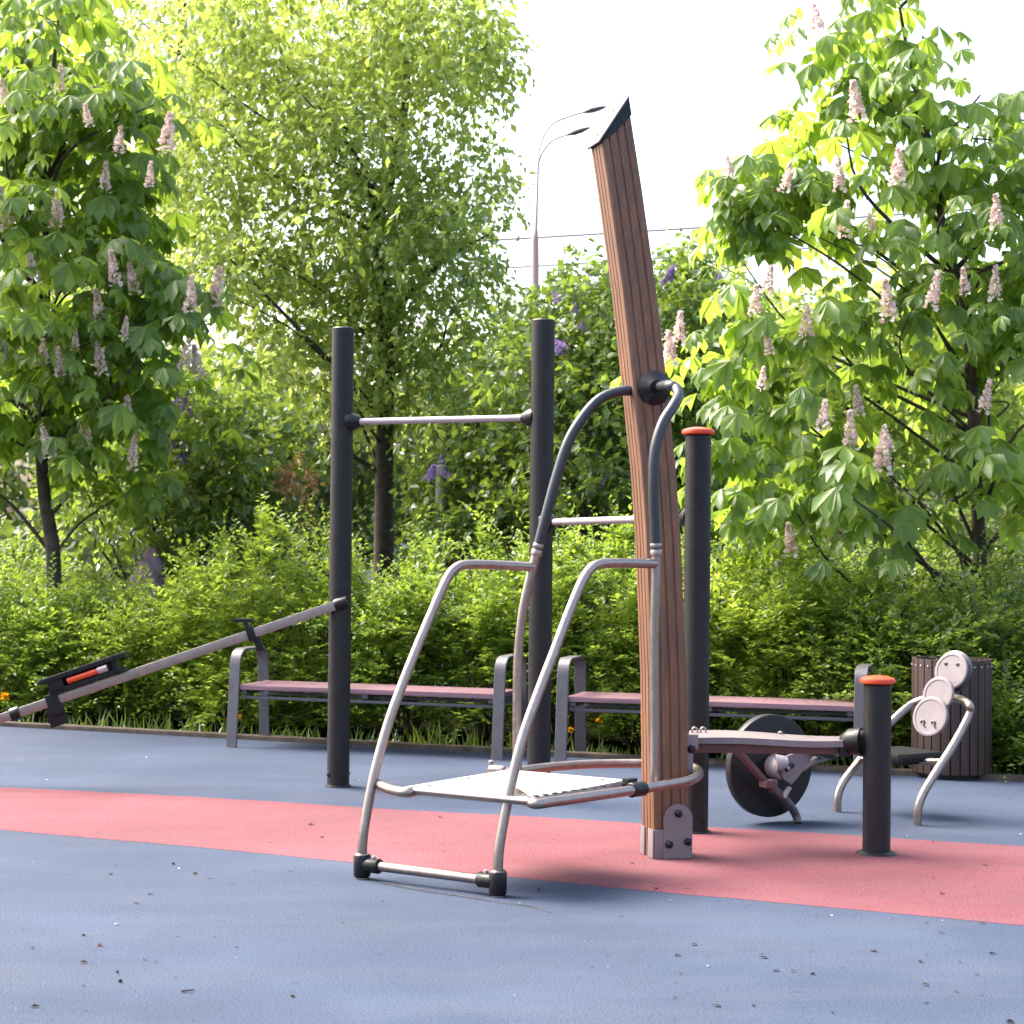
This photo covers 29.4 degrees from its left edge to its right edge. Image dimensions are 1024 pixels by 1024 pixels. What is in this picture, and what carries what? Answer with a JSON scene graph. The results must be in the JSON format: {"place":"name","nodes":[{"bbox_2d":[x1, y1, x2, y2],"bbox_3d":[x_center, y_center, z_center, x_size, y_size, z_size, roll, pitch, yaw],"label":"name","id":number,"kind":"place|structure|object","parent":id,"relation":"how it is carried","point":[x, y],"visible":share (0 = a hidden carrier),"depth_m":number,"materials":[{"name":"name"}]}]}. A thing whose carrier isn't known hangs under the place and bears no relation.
{"place":"outdoors","nodes":[
{"label":"outdoors","id":0,"kind":"place"},
{"bbox_2d":[50,244,860,294],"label":"overhead wire","id":1,"kind":"object","parent":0,"point":[557,264],"visible":0.06,"depth_m":44.06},
{"bbox_2d":[0,726,1023,1023],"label":"rubber floor","id":2,"kind":"structure","parent":0,"point":[318,940],"depth_m":6.92,"materials":[{"name":"blue rubber"}]},
{"bbox_2d":[226,646,526,759],"bbox_3d":[-0.882,1.226,12.701,1.908,0.644,0.521,0,-1,18],"label":"park bench","id":3,"kind":"object","parent":2,"relation":"on","point":[498,696],"visible":0.88,"depth_m":12.66,"materials":[{"name":"grey paint"}]},
{"bbox_2d":[325,318,714,833],"bbox_3d":[0.073,0.251,10.187,2.557,2.551,0.480,0,-1,40],"label":"pull up frame","id":4,"kind":"object","parent":2,"relation":"on","point":[537,417],"visible":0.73,"depth_m":10.29,"materials":[{"name":"paint"}]},
{"bbox_2d":[0,596,348,727],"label":"inclined rail trainer","id":5,"kind":"object","parent":4,"relation":"attached to","point":[111,669],"visible":1,"depth_m":10.72,"materials":[{"name":"metal"}]},
{"bbox_2d":[21,794,1022,1022],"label":"litter","id":6,"kind":"object","parent":2,"relation":"on","point":[292,996],"visible":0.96,"depth_m":6.43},
{"bbox_2d":[353,96,703,897],"bbox_3d":[0.237,-0.207,8.259,0.867,3.422,1.653,0,-1,43],"label":"dip and step station","id":7,"kind":"object","parent":2,"relation":"on","point":[645,390],"visible":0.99,"depth_m":8.54,"materials":[{"name":"brown wood"}]},
{"bbox_2d":[554,655,874,775],"bbox_3d":[1.253,1.240,12.044,1.908,0.644,0.521,0,-1,17],"label":"park bench","id":8,"kind":"object","parent":2,"relation":"on","point":[580,698],"visible":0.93,"depth_m":12.05,"materials":[{"name":"grey paint"}]},
{"bbox_2d":[725,650,974,825],"bbox_3d":[1.651,1.123,9.680,1.507,0.854,0.597,1,-1,-30],"label":"recumbent pedal machine","id":9,"kind":"object","parent":2,"relation":"on","point":[766,785],"visible":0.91,"depth_m":9.65,"materials":[{"name":"paint"}]},
{"bbox_2d":[911,656,992,779],"bbox_3d":[2.611,1.219,11.579,0.476,0.700,0.473,1,-1,0],"label":"litter bin","id":10,"kind":"object","parent":2,"relation":"on","point":[971,758],"visible":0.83,"depth_m":11.39,"materials":[{"name":"wood"},{"name":"metal"}]},
{"bbox_2d":[0,787,1023,924],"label":"red stripe path","id":11,"kind":"structure","parent":0,"point":[914,877],"depth_m":8.73,"materials":[{"name":"rubber"}]},
{"bbox_2d":[687,675,896,856],"bbox_3d":[1.223,1.123,8.806,0.988,0.795,0.523,1,-1,0],"label":"balance board bench","id":12,"kind":"object","parent":11,"relation":"on","point":[870,741],"visible":1,"depth_m":8.66,"materials":[{"name":"black metal"}]},
{"bbox_2d":[0,533,1023,774],"bbox_3d":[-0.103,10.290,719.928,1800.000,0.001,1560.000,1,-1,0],"label":"ground","id":13,"kind":"structure","parent":0,"point":[614,743],"depth_m":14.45,"materials":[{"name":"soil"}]},
{"bbox_2d":[0,693,8,710],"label":"dandelion","id":14,"kind":"object","parent":13,"relation":"on","point":[4,696],"visible":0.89,"depth_m":14.21,"materials":[{"name":"yellow plant"}]},
{"bbox_2d":[0,570,38,699],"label":"hedge shrub","id":15,"kind":"object","parent":13,"relation":"on","point":[6,686],"visible":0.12,"depth_m":15.15,"materials":[{"name":"green plant"}]},
{"bbox_2d":[0,511,99,691],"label":"hedge shrub","id":16,"kind":"object","parent":13,"relation":"on","point":[37,572],"visible":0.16,"depth_m":16.64,"materials":[{"name":"green plant"}]},
{"bbox_2d":[0,539,142,719],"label":"hedge shrub","id":17,"kind":"object","parent":13,"relation":"on","point":[14,597],"visible":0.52,"depth_m":14.74,"materials":[{"name":"green plant"}]},
{"bbox_2d":[0,564,205,724],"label":"hedge shrub","id":18,"kind":"object","parent":13,"relation":"on","point":[50,654],"visible":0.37,"depth_m":14.55,"materials":[{"name":"green plant"}]},
{"bbox_2d":[0,0,265,693],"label":"chestnut tree","id":19,"kind":"object","parent":13,"relation":"on","point":[45,350],"visible":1,"depth_m":15.31,"materials":[{"name":"green plant"}]},
{"bbox_2d":[113,546,179,709],"bbox_3d":[-2.962,0.934,15.881,0.570,1.307,0.577,0,-1,45],"label":"boulder","id":20,"kind":"object","parent":13,"relation":"on","point":[152,562],"visible":0.13,"depth_m":15.79,"materials":[{"name":"grey stone"}]},
{"bbox_2d":[0,0,296,562],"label":"background tree","id":21,"kind":"object","parent":13,"relation":"on","point":[69,49],"visible":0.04,"depth_m":26.89,"materials":[{"name":"green plant"}]},
{"bbox_2d":[27,353,329,684],"bbox_3d":[-2.887,0.091,16.969,2.786,3.000,2.491,1,-1,0],"label":"lilac bush","id":22,"kind":"object","parent":13,"relation":"on","point":[234,490],"visible":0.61,"depth_m":16.53,"materials":[{"name":"green plant"}]},
{"bbox_2d":[266,451,324,545],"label":"dry foliage","id":23,"kind":"object","parent":22,"relation":"attached to","point":[284,480],"visible":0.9,"depth_m":16.21,"materials":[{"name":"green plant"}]},
{"bbox_2d":[50,541,318,726],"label":"hedge shrub","id":24,"kind":"object","parent":13,"relation":"on","point":[138,621],"visible":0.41,"depth_m":14.25,"materials":[{"name":"green plant"}]},
{"bbox_2d":[93,498,357,700],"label":"hedge shrub","id":25,"kind":"object","parent":13,"relation":"on","point":[164,547],"visible":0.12,"depth_m":16.08,"materials":[{"name":"green plant"}]},
{"bbox_2d":[238,714,242,732],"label":"dandelion","id":26,"kind":"object","parent":13,"relation":"on","point":[240,717],"visible":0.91,"depth_m":13.51,"materials":[{"name":"yellow plant"}]},
{"bbox_2d":[128,489,380,734],"bbox_3d":[-1.805,0.704,14.152,1.900,1.751,1.672,1,-1,0],"label":"hedge shrub","id":27,"kind":"object","parent":13,"relation":"on","point":[208,702],"visible":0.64,"depth_m":13.84,"materials":[{"name":"green plant"}]},
{"bbox_2d":[192,503,469,737],"bbox_3d":[-1.254,0.785,14.183,2.050,1.697,1.725,1,-1,0],"label":"hedge shrub","id":28,"kind":"object","parent":13,"relation":"on","point":[290,598],"visible":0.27,"depth_m":13.88,"materials":[{"name":"green plant"}]},
{"bbox_2d":[76,323,591,643],"bbox_3d":[-2.098,-0.280,23.115,6.759,3.887,5.386,1,-1,0],"label":"background tree","id":29,"kind":"object","parent":13,"relation":"on","point":[367,478],"visible":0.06,"depth_m":22.79,"materials":[{"name":"green plant"}]},
{"bbox_2d":[98,0,576,678],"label":"maple tree","id":30,"kind":"object","parent":13,"relation":"on","point":[410,66],"visible":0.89,"depth_m":18.48,"materials":[{"name":"green plant"}]},
{"bbox_2d":[279,505,527,743],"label":"hedge shrub","id":31,"kind":"object","parent":13,"relation":"on","point":[374,671],"visible":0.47,"depth_m":13.59,"materials":[{"name":"green plant"}]},
{"bbox_2d":[434,465,446,685],"bbox_3d":[-0.637,0.594,17.294,0.100,2.026,0.100,1,-1,0],"label":"post","id":32,"kind":"object","parent":13,"relation":"on","point":[440,469],"visible":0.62,"depth_m":17.26,"materials":[{"name":"paint"}]},
{"bbox_2d":[137,440,787,595],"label":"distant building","id":33,"kind":"structure","parent":13,"relation":"on","point":[404,545],"depth_m":43.99,"materials":[{"name":"grey glass"}]},
{"bbox_2d":[389,396,570,684],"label":"lilac bush","id":34,"kind":"object","parent":13,"relation":"on","point":[459,519],"visible":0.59,"depth_m":17.28,"materials":[{"name":"green plant"}]},
{"bbox_2d":[350,500,617,742],"bbox_3d":[-0.257,0.758,13.653,2.034,1.682,1.738,1,-1,0],"label":"hedge shrub","id":35,"kind":"object","parent":13,"relation":"on","point":[484,715],"visible":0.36,"depth_m":13.42,"materials":[{"name":"green plant"}]},
{"bbox_2d":[0,278,1023,625],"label":"woodland","id":36,"kind":"object","parent":13,"relation":"on","point":[16,484],"visible":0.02,"depth_m":26.61,"materials":[{"name":"green plant"}]},
{"bbox_2d":[0,721,1023,781],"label":"kerb","id":37,"kind":"structure","parent":13,"relation":"on","point":[712,761],"depth_m":12.86,"materials":[{"name":"concrete"}]},
{"bbox_2d":[423,491,640,744],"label":"hedge shrub","id":38,"kind":"object","parent":13,"relation":"on","point":[485,612],"visible":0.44,"depth_m":13.12,"materials":[{"name":"green plant"}]},
{"bbox_2d":[532,106,605,309],"bbox_3d":[1.075,-3.080,38.219,1.204,9.923,1.045,0,-1,22],"label":"street lamp","id":39,"kind":"object","parent":13,"relation":"on","point":[535,260],"visible":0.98,"depth_m":38.03,"materials":[{"name":"metal"}]},
{"bbox_2d":[171,209,968,256],"bbox_3d":[0.992,-5.653,38.173,36.684,2.581,0.037,1,-1,0],"label":"overhead wire","id":40,"kind":"object","parent":39,"relation":"attached to","point":[648,231],"visible":0.23,"depth_m":38.16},
{"bbox_2d":[568,727,573,750],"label":"dandelion","id":41,"kind":"object","parent":13,"relation":"on","point":[570,729],"visible":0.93,"depth_m":12.61,"materials":[{"name":"yellow plant"}]},
{"bbox_2d":[442,237,720,691],"bbox_3d":[0.614,-0.383,17.018,2.515,4.016,2.768,1,-1,0],"label":"lilac bush","id":42,"kind":"object","parent":13,"relation":"on","point":[593,357],"visible":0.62,"depth_m":16.53,"materials":[{"name":"green plant"}]},
{"bbox_2d":[595,718,601,751],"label":"dandelion","id":43,"kind":"object","parent":13,"relation":"on","point":[598,720],"visible":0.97,"depth_m":12.55,"materials":[{"name":"yellow plant"}]},
{"bbox_2d":[489,484,780,745],"bbox_3d":[0.860,0.721,13.222,2.044,1.836,1.762,1,-1,0],"label":"hedge shrub","id":44,"kind":"object","parent":13,"relation":"on","point":[621,544],"visible":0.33,"depth_m":12.87,"materials":[{"name":"green plant"}]},
{"bbox_2d":[578,508,834,741],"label":"hedge shrub","id":45,"kind":"object","parent":13,"relation":"on","point":[740,584],"visible":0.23,"depth_m":12.72,"materials":[{"name":"green plant"}]},
{"bbox_2d":[612,227,811,576],"bbox_3d":[1.790,-0.445,17.371,1.930,4.165,3.186,1,-1,0],"label":"lilac bush","id":46,"kind":"object","parent":13,"relation":"on","point":[686,282],"visible":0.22,"depth_m":16.99,"materials":[{"name":"green plant"}]},
{"bbox_2d":[611,487,910,734],"bbox_3d":[1.922,0.722,14.615,2.513,1.873,2.079,1,-1,0],"label":"hedge shrub","id":47,"kind":"object","parent":13,"relation":"on","point":[802,545],"visible":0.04,"depth_m":14.19,"materials":[{"name":"green plant"}]},
{"bbox_2d":[682,535,918,735],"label":"hedge shrub","id":48,"kind":"object","parent":13,"relation":"on","point":[792,593],"visible":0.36,"depth_m":12.50,"materials":[{"name":"green plant"}]},
{"bbox_2d":[610,0,1023,634],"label":"chestnut tree","id":49,"kind":"object","parent":13,"relation":"on","point":[772,196],"visible":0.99,"depth_m":12.75,"materials":[{"name":"green plant"}]},
{"bbox_2d":[651,226,1023,556],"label":"background tree","id":50,"kind":"object","parent":13,"relation":"on","point":[907,451],"visible":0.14,"depth_m":23.37,"materials":[{"name":"green plant"}]},
{"bbox_2d":[723,546,1010,759],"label":"hedge shrub","id":51,"kind":"object","parent":13,"relation":"on","point":[923,604],"visible":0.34,"depth_m":12.31,"materials":[{"name":"green plant"}]},
{"bbox_2d":[752,505,1023,738],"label":"hedge shrub","id":52,"kind":"object","parent":13,"relation":"on","point":[927,550],"visible":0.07,"depth_m":13.54,"materials":[{"name":"green plant"}]},
{"bbox_2d":[773,549,1023,773],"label":"hedge shrub","id":53,"kind":"object","parent":13,"relation":"on","point":[979,636],"visible":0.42,"depth_m":12.12,"materials":[{"name":"green plant"}]},
{"bbox_2d":[818,505,1023,735],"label":"hedge shrub","id":54,"kind":"object","parent":13,"relation":"on","point":[991,527],"visible":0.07,"depth_m":13.79,"materials":[{"name":"green plant"}]},
{"bbox_2d":[874,529,1023,741],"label":"hedge shrub","id":55,"kind":"object","parent":13,"relation":"on","point":[1000,574],"visible":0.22,"depth_m":12.65,"materials":[{"name":"green plant"}]},
{"bbox_2d":[973,648,1023,781],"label":"hedge shrub","id":56,"kind":"object","parent":13,"relation":"on","point":[999,713],"visible":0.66,"depth_m":11.68,"materials":[{"name":"green plant"}]},
{"bbox_2d":[0,0,1023,540],"label":"sky","id":57,"kind":"structure","parent":0,"point":[691,71],"materials":[{"name":"white"}]}
]}

